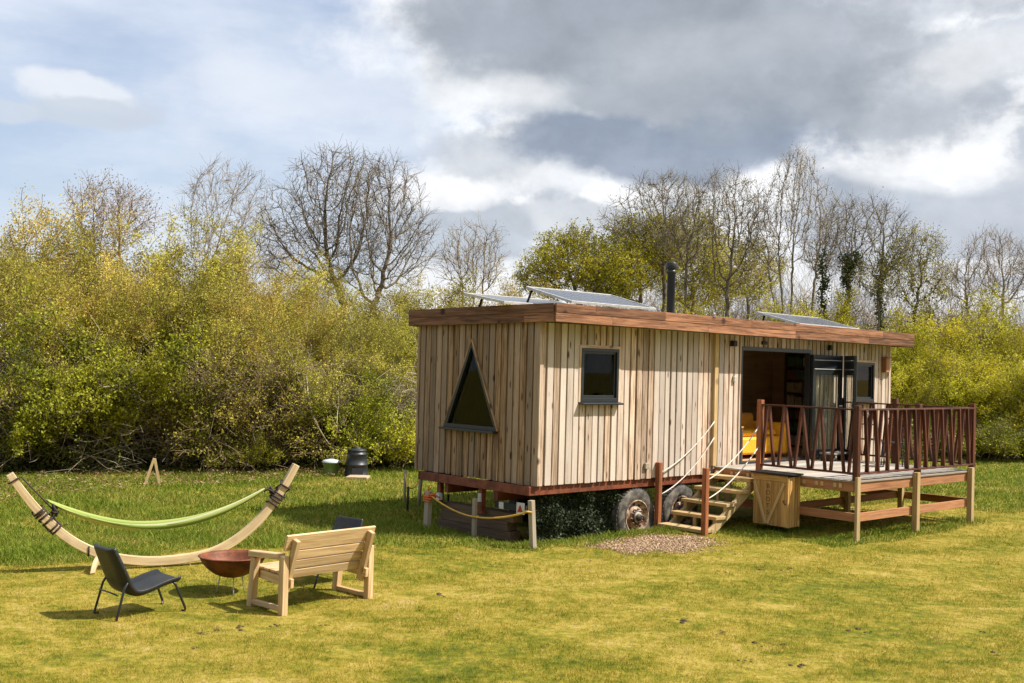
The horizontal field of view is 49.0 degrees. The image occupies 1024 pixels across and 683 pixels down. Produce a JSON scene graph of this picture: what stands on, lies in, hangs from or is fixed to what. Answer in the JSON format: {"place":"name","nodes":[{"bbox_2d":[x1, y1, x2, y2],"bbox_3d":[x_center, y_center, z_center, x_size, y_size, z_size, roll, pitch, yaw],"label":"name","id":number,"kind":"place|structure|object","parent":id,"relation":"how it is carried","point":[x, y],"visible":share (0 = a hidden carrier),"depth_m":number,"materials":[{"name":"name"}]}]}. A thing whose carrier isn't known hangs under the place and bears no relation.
{"place":"outdoors","nodes":[
{"label":"outdoors","id":0,"kind":"place"},
{"bbox_2d":[0,456,1023,682],"bbox_3d":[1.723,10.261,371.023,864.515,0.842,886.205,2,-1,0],"label":"lawn","id":1,"kind":"structure","parent":0,"point":[356,650],"depth_m":11.72,"materials":[{"name":"plant"}]},
{"bbox_2d":[0,296,69,418],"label":"bush","id":2,"kind":"object","parent":1,"relation":"on","point":[13,351],"visible":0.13,"depth_m":24.30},
{"bbox_2d":[0,252,100,380],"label":"willow bush","id":3,"kind":"object","parent":1,"relation":"on","point":[63,320],"visible":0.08,"depth_m":25.99,"materials":[{"name":"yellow plant"}]},
{"bbox_2d":[0,180,101,303],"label":"willow bush","id":4,"kind":"object","parent":1,"relation":"on","point":[32,231],"visible":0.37,"depth_m":28.30,"materials":[{"name":"plant"}]},
{"bbox_2d":[0,302,106,471],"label":"bush","id":5,"kind":"object","parent":1,"relation":"on","point":[14,386],"visible":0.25,"depth_m":23.43,"materials":[{"name":"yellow plant"}]},
{"bbox_2d":[0,207,110,329],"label":"willow bush","id":6,"kind":"object","parent":1,"relation":"on","point":[52,249],"visible":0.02,"depth_m":27.70,"materials":[{"name":"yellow plant"}]},
{"bbox_2d":[0,204,151,315],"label":"willow bush","id":7,"kind":"object","parent":1,"relation":"on","point":[114,233],"visible":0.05,"depth_m":29.29,"materials":[{"name":"plant"}]},
{"bbox_2d":[0,343,156,468],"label":"hawthorn bush","id":8,"kind":"object","parent":1,"relation":"on","point":[18,425],"visible":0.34,"depth_m":23.88,"materials":[{"name":"green plant"}]},
{"bbox_2d":[0,246,159,426],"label":"willow bush","id":9,"kind":"object","parent":1,"relation":"on","point":[105,266],"visible":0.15,"depth_m":25.52,"materials":[{"name":"plant"}]},
{"bbox_2d":[37,328,168,466],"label":"slim stem","id":10,"kind":"object","parent":1,"relation":"on","point":[163,423],"visible":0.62,"depth_m":24.30,"materials":[{"name":"brown plant"}]},
{"bbox_2d":[0,236,213,447],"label":"willow bush","id":11,"kind":"object","parent":1,"relation":"on","point":[41,287],"visible":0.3,"depth_m":24.77,"materials":[{"name":"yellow plant"}]},
{"bbox_2d":[0,310,221,468],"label":"hawthorn bush","id":12,"kind":"object","parent":1,"relation":"on","point":[97,405],"visible":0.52,"depth_m":23.83,"materials":[{"name":"green plant"}]},
{"bbox_2d":[49,164,178,291],"bbox_3d":[-11.818,-1.016,32.955,3.658,8.387,2.954,2,-1,0],"label":"bare tree","id":13,"kind":"object","parent":1,"relation":"on","point":[103,206],"visible":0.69,"depth_m":32.86,"materials":[{"name":"brown plant"}]},
{"bbox_2d":[0,200,253,446],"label":"willow bush","id":14,"kind":"object","parent":1,"relation":"on","point":[172,284],"visible":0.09,"depth_m":27.18,"materials":[{"name":"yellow plant"}]},
{"bbox_2d":[6,279,270,467],"bbox_3d":[-8.911,0.894,25.087,5.665,4.298,5.763,1,-1,20],"label":"hawthorn bush","id":15,"kind":"object","parent":1,"relation":"on","point":[64,407],"visible":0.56,"depth_m":24.24,"materials":[{"name":"green plant"}]},
{"bbox_2d":[93,543,185,620],"bbox_3d":[-3.758,2.375,11.289,0.506,0.717,0.820,0,-2,45],"label":"rattan chair","id":16,"kind":"object","parent":1,"relation":"on","point":[116,577],"visible":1,"depth_m":11.11,"materials":[{"name":"black plastic"}]},
{"bbox_2d":[6,463,298,574],"bbox_3d":[-4.299,2.160,13.682,3.443,1.292,0.601,2,-1,-27],"label":"hammock stand","id":17,"kind":"object","parent":1,"relation":"on","point":[50,524],"visible":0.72,"depth_m":13.59,"materials":[{"name":"brown wood"}]},
{"bbox_2d":[46,488,268,529],"bbox_3d":[-4.277,2.061,13.718,2.653,0.480,0.219,2,-1,-27],"label":"hammock","id":18,"kind":"object","parent":17,"relation":"hanging from","point":[157,524],"visible":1,"depth_m":13.66,"materials":[{"name":"fabric"}]},
{"bbox_2d":[0,241,316,450],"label":"willow bush","id":19,"kind":"object","parent":1,"relation":"on","point":[153,261],"visible":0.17,"depth_m":25.50,"materials":[{"name":"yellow plant"}]},
{"bbox_2d":[52,242,276,452],"bbox_3d":[-8.766,0.262,27.035,6.018,5.555,4.871,2,-1,-23],"label":"willow bush","id":20,"kind":"object","parent":1,"relation":"on","point":[220,322],"visible":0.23,"depth_m":26.20,"materials":[{"name":"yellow plant"}]},
{"bbox_2d":[49,197,284,322],"bbox_3d":[-9.439,-0.443,31.012,6.323,7.204,7.812,2,-1,-5],"label":"willow bush","id":21,"kind":"object","parent":1,"relation":"on","point":[231,255],"visible":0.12,"depth_m":29.41,"materials":[{"name":"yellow plant"}]},
{"bbox_2d":[68,237,318,350],"bbox_3d":[-8.525,-0.012,31.000,7.774,6.365,6.132,3,-2,-40],"label":"willow bush","id":22,"kind":"object","parent":1,"relation":"on","point":[287,278],"visible":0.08,"depth_m":31.56,"materials":[{"name":"plant"}]},
{"bbox_2d":[87,306,306,474],"bbox_3d":[-7.394,1.300,26.606,5.417,4.466,5.092,1,-1,37],"label":"bush","id":23,"kind":"object","parent":1,"relation":"on","point":[218,364],"visible":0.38,"depth_m":25.03,"materials":[{"name":"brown plant"}]},
{"bbox_2d":[0,430,414,474],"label":"brambles","id":24,"kind":"object","parent":1,"relation":"on","point":[64,451],"visible":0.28,"depth_m":24.99,"materials":[{"name":"brown plant"}]},
{"bbox_2d":[0,332,417,475],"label":"dead twigs","id":25,"kind":"object","parent":1,"relation":"on","point":[169,436],"visible":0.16,"depth_m":25.14,"materials":[{"name":"brown plant"}]},
{"bbox_2d":[99,250,356,446],"bbox_3d":[-6.763,0.524,27.787,6.097,5.160,4.809,1,-1,16],"label":"willow bush","id":26,"kind":"object","parent":1,"relation":"on","point":[272,308],"visible":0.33,"depth_m":27.13,"materials":[{"name":"plant"}]},
{"bbox_2d":[41,307,416,472],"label":"pale dead branches","id":27,"kind":"object","parent":1,"relation":"on","point":[250,406],"visible":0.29,"depth_m":25.62,"materials":[{"name":"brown wood"}]},
{"bbox_2d":[198,549,264,595],"bbox_3d":[-3.091,2.576,12.398,0.748,0.439,0.748,2,-1,0],"label":"fire bowl","id":28,"kind":"object","parent":1,"relation":"on","point":[233,564],"visible":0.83,"depth_m":12.20,"materials":[{"name":"metal"}]},
{"bbox_2d":[170,151,300,292],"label":"bare tree","id":29,"kind":"object","parent":1,"relation":"on","point":[232,199],"visible":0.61,"depth_m":43.90,"materials":[{"name":"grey plant"}]},
{"bbox_2d":[126,320,355,472],"bbox_3d":[-6.308,1.379,26.437,5.258,3.708,4.929,2,-1,-4],"label":"bare bush","id":30,"kind":"object","parent":1,"relation":"on","point":[256,399],"visible":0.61,"depth_m":25.17,"materials":[{"name":"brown plant"}]},
{"bbox_2d":[194,425,293,471],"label":"leafy shrub","id":31,"kind":"object","parent":1,"relation":"on","point":[260,448],"visible":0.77,"depth_m":25.23,"materials":[{"name":"green plant"}]},
{"bbox_2d":[156,249,388,368],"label":"willow bush","id":32,"kind":"object","parent":1,"relation":"on","point":[305,281],"visible":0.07,"depth_m":30.07,"materials":[{"name":"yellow plant"}]},
{"bbox_2d":[183,328,380,471],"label":"bare bush","id":33,"kind":"object","parent":1,"relation":"on","point":[316,444],"visible":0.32,"depth_m":25.91,"materials":[{"name":"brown plant"}]},
{"bbox_2d":[205,282,389,448],"bbox_3d":[-5.143,0.782,28.966,5.140,4.729,7.319,1,-1,22],"label":"willow bush","id":34,"kind":"object","parent":1,"relation":"on","point":[283,356],"visible":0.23,"depth_m":27.29,"materials":[{"name":"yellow plant"}]},
{"bbox_2d":[267,322,338,468],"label":"slim stem","id":35,"kind":"object","parent":1,"relation":"on","point":[323,436],"visible":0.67,"depth_m":25.70,"materials":[{"name":"plant"}]},
{"bbox_2d":[246,526,375,615],"bbox_3d":[-2.105,2.398,11.970,0.746,0.835,1.215,0,-2,43],"label":"garden bench","id":36,"kind":"object","parent":1,"relation":"on","point":[336,559],"visible":0.95,"depth_m":11.75,"materials":[{"name":"brown wood"}]},
{"bbox_2d":[242,139,395,312],"bbox_3d":[-6.965,-2.001,40.081,5.380,10.922,4.363,1,-1,18],"label":"bare tree","id":37,"kind":"object","parent":1,"relation":"on","point":[310,231],"visible":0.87,"depth_m":39.83,"materials":[{"name":"brown plant"}]},
{"bbox_2d":[239,286,418,424],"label":"willow bush","id":38,"kind":"object","parent":1,"relation":"on","point":[302,329],"visible":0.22,"depth_m":27.99,"materials":[{"name":"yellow plant"}]},
{"bbox_2d":[322,459,339,475],"bbox_3d":[-4.007,2.784,24.846,0.410,0.372,0.406,2,-1,0],"label":"plastic tub","id":39,"kind":"object","parent":1,"relation":"on","point":[330,466],"visible":0.98,"depth_m":24.70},
{"bbox_2d":[251,274,414,347],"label":"willow bush","id":40,"kind":"object","parent":1,"relation":"on","point":[330,292],"visible":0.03,"depth_m":31.09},
{"bbox_2d":[268,354,408,466],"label":"hawthorn bush","id":41,"kind":"object","parent":1,"relation":"on","point":[365,405],"visible":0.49,"depth_m":26.14,"materials":[{"name":"green plant"}]},
{"bbox_2d":[313,515,363,586],"bbox_3d":[-2.154,2.438,13.093,0.506,0.717,0.820,1,-1,38],"label":"rattan chair","id":42,"kind":"object","parent":1,"relation":"on","point":[342,522],"visible":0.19,"depth_m":13.38,"materials":[{"name":"black plastic"}]},
{"bbox_2d":[345,475,369,479],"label":"paving slab","id":43,"kind":"structure","parent":1,"relation":"on","point":[359,477],"depth_m":24.13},
{"bbox_2d":[344,447,367,475],"bbox_3d":[-3.433,2.651,24.799,0.550,0.645,0.550,2,-1,-17],"label":"compost bin","id":44,"kind":"object","parent":43,"relation":"on","point":[356,462],"visible":0.91,"depth_m":24.61,"materials":[{"name":"black plastic"}]},
{"bbox_2d":[315,416,413,466],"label":"leafy shrub","id":45,"kind":"object","parent":1,"relation":"on","point":[387,459],"visible":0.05,"depth_m":26.73,"materials":[{"name":"green plant"}]},
{"bbox_2d":[317,400,415,470],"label":"leafy shrub","id":46,"kind":"object","parent":1,"relation":"on","point":[363,433],"visible":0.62,"depth_m":26.00,"materials":[{"name":"green plant"}]},
{"bbox_2d":[298,281,441,380],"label":"willow bush","id":47,"kind":"object","parent":1,"relation":"on","point":[423,297],"visible":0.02,"depth_m":33.09,"materials":[{"name":"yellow plant"}]},
{"bbox_2d":[295,281,454,409],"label":"willow bush","id":48,"kind":"object","parent":1,"relation":"on","point":[389,342],"visible":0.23,"depth_m":29.02,"materials":[{"name":"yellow plant"}]},
{"bbox_2d":[335,395,415,466],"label":"leafy shrub","id":49,"kind":"object","parent":1,"relation":"on","point":[394,430],"visible":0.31,"depth_m":26.46,"materials":[{"name":"green plant"}]},
{"bbox_2d":[316,144,443,312],"bbox_3d":[-4.738,-1.691,39.052,4.667,10.358,3.674,2,-1,0],"label":"bare tree","id":50,"kind":"object","parent":1,"relation":"on","point":[390,236],"visible":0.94,"depth_m":38.80,"materials":[{"name":"brown plant"}]},
{"bbox_2d":[299,248,482,378],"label":"willow bush","id":51,"kind":"object","parent":1,"relation":"on","point":[371,308],"visible":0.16,"depth_m":32.70,"materials":[{"name":"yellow plant"}]},
{"bbox_2d":[423,491,432,526],"bbox_3d":[-1.323,2.700,17.628,0.104,0.703,0.104,0,-2,45],"label":"fence post","id":52,"kind":"object","parent":1,"relation":"on","point":[427,511],"visible":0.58,"depth_m":17.60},
{"bbox_2d":[339,271,558,328],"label":"willow bush","id":53,"kind":"object","parent":1,"relation":"on","point":[511,293],"visible":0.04,"depth_m":35.37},
{"bbox_2d":[387,277,525,321],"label":"willow bush","id":54,"kind":"object","parent":1,"relation":"on","point":[447,296],"visible":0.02,"depth_m":36.19,"materials":[{"name":"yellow plant"}]},
{"bbox_2d":[432,212,511,304],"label":"bare sapling","id":55,"kind":"object","parent":1,"relation":"on","point":[490,272],"visible":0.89,"depth_m":41.93,"materials":[{"name":"brown plant"}]},
{"bbox_2d":[471,498,477,537],"bbox_3d":[-0.575,2.762,17.147,0.060,0.720,0.060,0,-2,45],"label":"fence post","id":56,"kind":"object","parent":1,"relation":"on","point":[474,520],"visible":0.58,"depth_m":17.12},
{"bbox_2d":[438,518,519,540],"bbox_3d":[-0.543,2.967,17.746,0.220,0.140,1.750,3,-2,-42],"label":"timber sleeper","id":57,"kind":"object","parent":1,"relation":"on","point":[494,533],"visible":0.74,"depth_m":17.46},
{"bbox_2d":[440,510,516,530],"bbox_3d":[-0.543,2.825,17.753,0.220,0.140,1.620,3,-2,-42],"label":"timber sleeper","id":58,"kind":"object","parent":57,"relation":"on","point":[486,523],"visible":0.8,"depth_m":17.51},
{"bbox_2d":[442,501,522,522],"bbox_3d":[-0.485,2.683,17.696,0.220,0.140,1.700,3,-2,-42],"label":"timber sleeper","id":59,"kind":"object","parent":58,"relation":"on","point":[465,508],"visible":0.74,"depth_m":17.47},
{"bbox_2d":[0,465,995,679],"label":"dry leaves","id":60,"kind":"object","parent":1,"relation":"on","point":[191,469],"visible":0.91,"depth_m":22.97,"materials":[{"name":"plant"}]},
{"bbox_2d":[528,500,536,548],"bbox_3d":[0.289,2.643,15.899,0.110,0.786,0.110,0,-2,45],"label":"fence post","id":61,"kind":"object","parent":1,"relation":"on","point":[532,526],"visible":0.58,"depth_m":15.87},
{"bbox_2d":[431,495,531,518],"bbox_3d":[-0.403,2.536,16.799,0.341,0.294,2.326,3,-2,-41],"label":"rope","id":62,"kind":"object","parent":61,"relation":"attached to","point":[524,512],"visible":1,"depth_m":16.84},
{"bbox_2d":[511,217,653,304],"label":"leafy tree","id":63,"kind":"object","parent":1,"relation":"on","point":[591,265],"visible":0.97,"depth_m":47.58,"materials":[{"name":"green plant"}]},
{"bbox_2d":[191,555,1000,667],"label":"soil clods","id":64,"kind":"object","parent":1,"relation":"on","point":[681,621],"visible":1,"depth_m":10.88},
{"bbox_2d":[569,205,685,309],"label":"leafy tree","id":65,"kind":"object","parent":1,"relation":"on","point":[636,243],"visible":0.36,"depth_m":49.53,"materials":[{"name":"green plant"}]},
{"bbox_2d":[594,165,709,311],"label":"bare tree","id":66,"kind":"object","parent":1,"relation":"on","point":[662,266],"visible":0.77,"depth_m":48.97,"materials":[{"name":"brown plant"}]},
{"bbox_2d":[568,531,741,556],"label":"wood chips","id":67,"kind":"object","parent":1,"relation":"on","point":[682,543],"visible":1,"depth_m":16.48,"materials":[{"name":"wood"}]},
{"bbox_2d":[409,262,913,530],"bbox_3d":[3.321,1.000,20.888,10.707,4.796,3.893,3,-2,-42],"label":"trailer cabin","id":68,"kind":"object","parent":1,"relation":"on","point":[520,402],"visible":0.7,"depth_m":18.11,"materials":[{"name":"brown wood"}]},
{"bbox_2d":[439,339,499,433],"bbox_3d":[-0.631,0.686,17.731,0.235,1.458,1.341,3,-2,-42],"label":"triangular window","id":69,"kind":"structure","parent":68,"relation":"in","point":[470,409],"depth_m":17.75,"materials":[{"name":"glass"}]},
{"bbox_2d":[528,489,621,541],"bbox_3d":[0.999,2.692,17.414,1.876,0.852,0.313,3,-2,-42],"label":"camouflage net","id":70,"kind":"object","parent":68,"relation":"hanging from","point":[569,515],"visible":0.87,"depth_m":17.39,"materials":[{"name":"fabric"}]},
{"bbox_2d":[578,345,623,404],"bbox_3d":[1.369,0.524,17.486,0.940,0.924,0.216,3,-2,-42],"label":"window","id":71,"kind":"structure","parent":68,"relation":"in","point":[599,369],"depth_m":17.51,"materials":[{"name":"glass"}]},
{"bbox_2d":[742,413,786,454],"bbox_3d":[4.399,1.778,21.563,1.880,0.770,0.900,3,-2,-42],"label":"sofa","id":72,"kind":"object","parent":68,"relation":"in","point":[749,424],"visible":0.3,"depth_m":21.68,"materials":[{"name":"yellow fabric"}]},
{"bbox_2d":[784,352,804,446],"bbox_3d":[6.553,1.281,24.512,0.260,2.100,1.260,3,-2,-42],"label":"bookcase","id":73,"kind":"object","parent":68,"relation":"in","point":[794,381],"visible":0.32,"depth_m":24.75,"materials":[{"name":"wood"}]},
{"bbox_2d":[809,355,842,456],"bbox_3d":[6.083,1.237,21.641,0.942,1.945,0.106,2,-2,-39],"label":"door leaf","id":74,"kind":"structure","parent":68,"relation":"in","point":[826,370],"depth_m":21.64,"materials":[{"name":"metal"}]},
{"bbox_2d":[843,356,856,458],"bbox_3d":[6.450,1.245,21.541,0.106,1.945,0.813,1,-1,3],"label":"door leaf","id":75,"kind":"structure","parent":68,"relation":"in","point":[850,362],"depth_m":21.54,"materials":[{"name":"metal"}]},
{"bbox_2d":[856,360,876,403],"bbox_3d":[7.151,0.823,22.759,0.820,0.894,0.216,3,-2,-42],"label":"window","id":76,"kind":"structure","parent":68,"relation":"in","point":[866,372],"depth_m":22.85,"materials":[{"name":"glass"}]},
{"bbox_2d":[643,207,753,314],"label":"leafy tree","id":77,"kind":"object","parent":1,"relation":"on","point":[692,296],"visible":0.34,"depth_m":52.50,"materials":[{"name":"green plant"}]},
{"bbox_2d":[656,279,741,317],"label":"scrub bush","id":78,"kind":"object","parent":1,"relation":"on","point":[692,312],"visible":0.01,"depth_m":42.24,"materials":[{"name":"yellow plant"}]},
{"bbox_2d":[654,421,758,535],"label":"wooden steps","id":79,"kind":"structure","parent":1,"relation":"on","point":[701,494],"depth_m":18.32,"materials":[{"name":"brown wood"}]},
{"bbox_2d":[654,156,777,316],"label":"bare tree","id":80,"kind":"object","parent":1,"relation":"on","point":[735,239],"visible":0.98,"depth_m":45.96,"materials":[{"name":"brown plant"}]},
{"bbox_2d":[703,231,790,319],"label":"leafy tree","id":81,"kind":"object","parent":1,"relation":"on","point":[760,276],"visible":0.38,"depth_m":54.58,"materials":[{"name":"green plant"}]},
{"bbox_2d":[679,286,859,324],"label":"scrub bush","id":82,"kind":"object","parent":1,"relation":"on","point":[837,310],"visible":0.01,"depth_m":41.35,"materials":[{"name":"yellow plant"}]},
{"bbox_2d":[535,232,1023,348],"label":"bare wood edge","id":83,"kind":"object","parent":1,"relation":"on","point":[743,313],"visible":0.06,"depth_m":57.33,"materials":[{"name":"grey plant"}]},
{"bbox_2d":[740,141,856,320],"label":"bare tree","id":84,"kind":"object","parent":1,"relation":"on","point":[808,211],"visible":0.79,"depth_m":45.97,"materials":[{"name":"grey plant"}]},
{"bbox_2d":[754,279,921,365],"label":"scrub bush","id":85,"kind":"object","parent":1,"relation":"on","point":[799,312],"visible":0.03,"depth_m":42.13,"materials":[{"name":"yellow plant"}]},
{"bbox_2d":[789,286,895,373],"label":"scrub bush","id":86,"kind":"object","parent":1,"relation":"on","point":[852,313],"visible":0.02,"depth_m":43.30,"materials":[{"name":"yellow plant"}]},
{"bbox_2d":[714,398,975,541],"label":"timber deck","id":87,"kind":"structure","parent":1,"relation":"on","point":[870,480],"depth_m":18.59,"materials":[{"name":"wood"}]},
{"bbox_2d":[751,470,803,527],"bbox_3d":[4.294,2.551,18.233,0.407,0.853,0.745,3,-2,-42],"label":"storage box","id":88,"kind":"object","parent":87,"relation":"attached to","point":[776,498],"visible":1,"depth_m":18.08,"materials":[{"name":"brown wood"}]},
{"bbox_2d":[753,473,787,527],"bbox_3d":[4.168,2.561,18.127,0.044,0.810,0.650,3,-2,-42],"label":"door","id":89,"kind":"structure","parent":88,"relation":"in","point":[769,508],"depth_m":18.13,"materials":[{"name":"wood"}]},
{"bbox_2d":[794,189,922,330],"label":"ivy tree","id":90,"kind":"object","parent":1,"relation":"on","point":[848,265],"visible":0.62,"depth_m":43.99,"materials":[{"name":"brown plant"}]},
{"bbox_2d":[846,210,967,330],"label":"leaning tree","id":91,"kind":"object","parent":1,"relation":"on","point":[911,272],"visible":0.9,"depth_m":42.91,"materials":[{"name":"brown plant"}]},
{"bbox_2d":[816,280,1021,382],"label":"scrub bush","id":92,"kind":"object","parent":1,"relation":"on","point":[952,333],"visible":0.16,"depth_m":38.16,"materials":[{"name":"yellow plant"}]},
{"bbox_2d":[890,341,951,407],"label":"scrub bush","id":93,"kind":"object","parent":1,"relation":"on","point":[896,384],"visible":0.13,"depth_m":36.50,"materials":[{"name":"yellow plant"}]},
{"bbox_2d":[879,320,1023,439],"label":"scrub bush","id":94,"kind":"object","parent":1,"relation":"on","point":[951,378],"visible":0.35,"depth_m":36.36,"materials":[{"name":"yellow plant"}]},
{"bbox_2d":[890,328,1012,447],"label":"scrub bush","id":95,"kind":"object","parent":1,"relation":"on","point":[930,390],"visible":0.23,"depth_m":36.31,"materials":[{"name":"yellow plant"}]},
{"bbox_2d":[890,414,1023,460],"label":"scrub understorey","id":96,"kind":"object","parent":1,"relation":"on","point":[963,455],"visible":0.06,"depth_m":34.99,"materials":[{"name":"green plant"}]},
{"bbox_2d":[896,285,1023,393],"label":"scrub bush","id":97,"kind":"object","parent":1,"relation":"on","point":[999,349],"visible":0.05,"depth_m":40.09,"materials":[{"name":"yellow plant"}]},
{"bbox_2d":[908,324,1023,454],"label":"scrub bush","id":98,"kind":"object","parent":1,"relation":"on","point":[991,386],"visible":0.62,"depth_m":35.65,"materials":[{"name":"green plant"}]},
{"bbox_2d":[926,221,1023,351],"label":"bare tree","id":99,"kind":"object","parent":1,"relation":"on","point":[989,279],"visible":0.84,"depth_m":50.03,"materials":[{"name":"brown plant"}]},
{"bbox_2d":[930,283,1023,412],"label":"scrub bush","id":100,"kind":"object","parent":1,"relation":"on","point":[983,333],"visible":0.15,"depth_m":41.84,"materials":[{"name":"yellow plant"}]},
{"bbox_2d":[940,404,1023,460],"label":"leafy shrub","id":101,"kind":"object","parent":1,"relation":"on","point":[991,434],"visible":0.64,"depth_m":34.06,"materials":[{"name":"green plant"}]},
{"bbox_2d":[940,353,1023,431],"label":"scrub bush","id":102,"kind":"object","parent":1,"relation":"on","point":[984,410],"visible":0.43,"depth_m":35.59,"materials":[{"name":"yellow plant"}]},
{"bbox_2d":[974,301,1023,384],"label":"scrub bush","id":103,"kind":"object","parent":1,"relation":"on","point":[994,322],"visible":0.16,"depth_m":40.34,"materials":[{"name":"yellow plant"}]},
{"bbox_2d":[976,408,1023,460],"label":"leafy shrub","id":104,"kind":"object","parent":1,"relation":"on","point":[1019,443],"visible":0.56,"depth_m":34.04,"materials":[{"name":"green plant"}]},
{"bbox_2d":[0,433,1023,566],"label":"uncut grass","id":105,"kind":"structure","parent":0,"point":[32,548],"depth_m":18.89,"materials":[{"name":"plant"}]},
{"bbox_2d":[0,0,1023,335],"label":"sky","id":106,"kind":"structure","parent":0,"point":[523,115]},
{"bbox_2d":[1,256,1023,344],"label":"distant branches","id":107,"kind":"object","parent":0,"point":[705,306],"depth_m":58.10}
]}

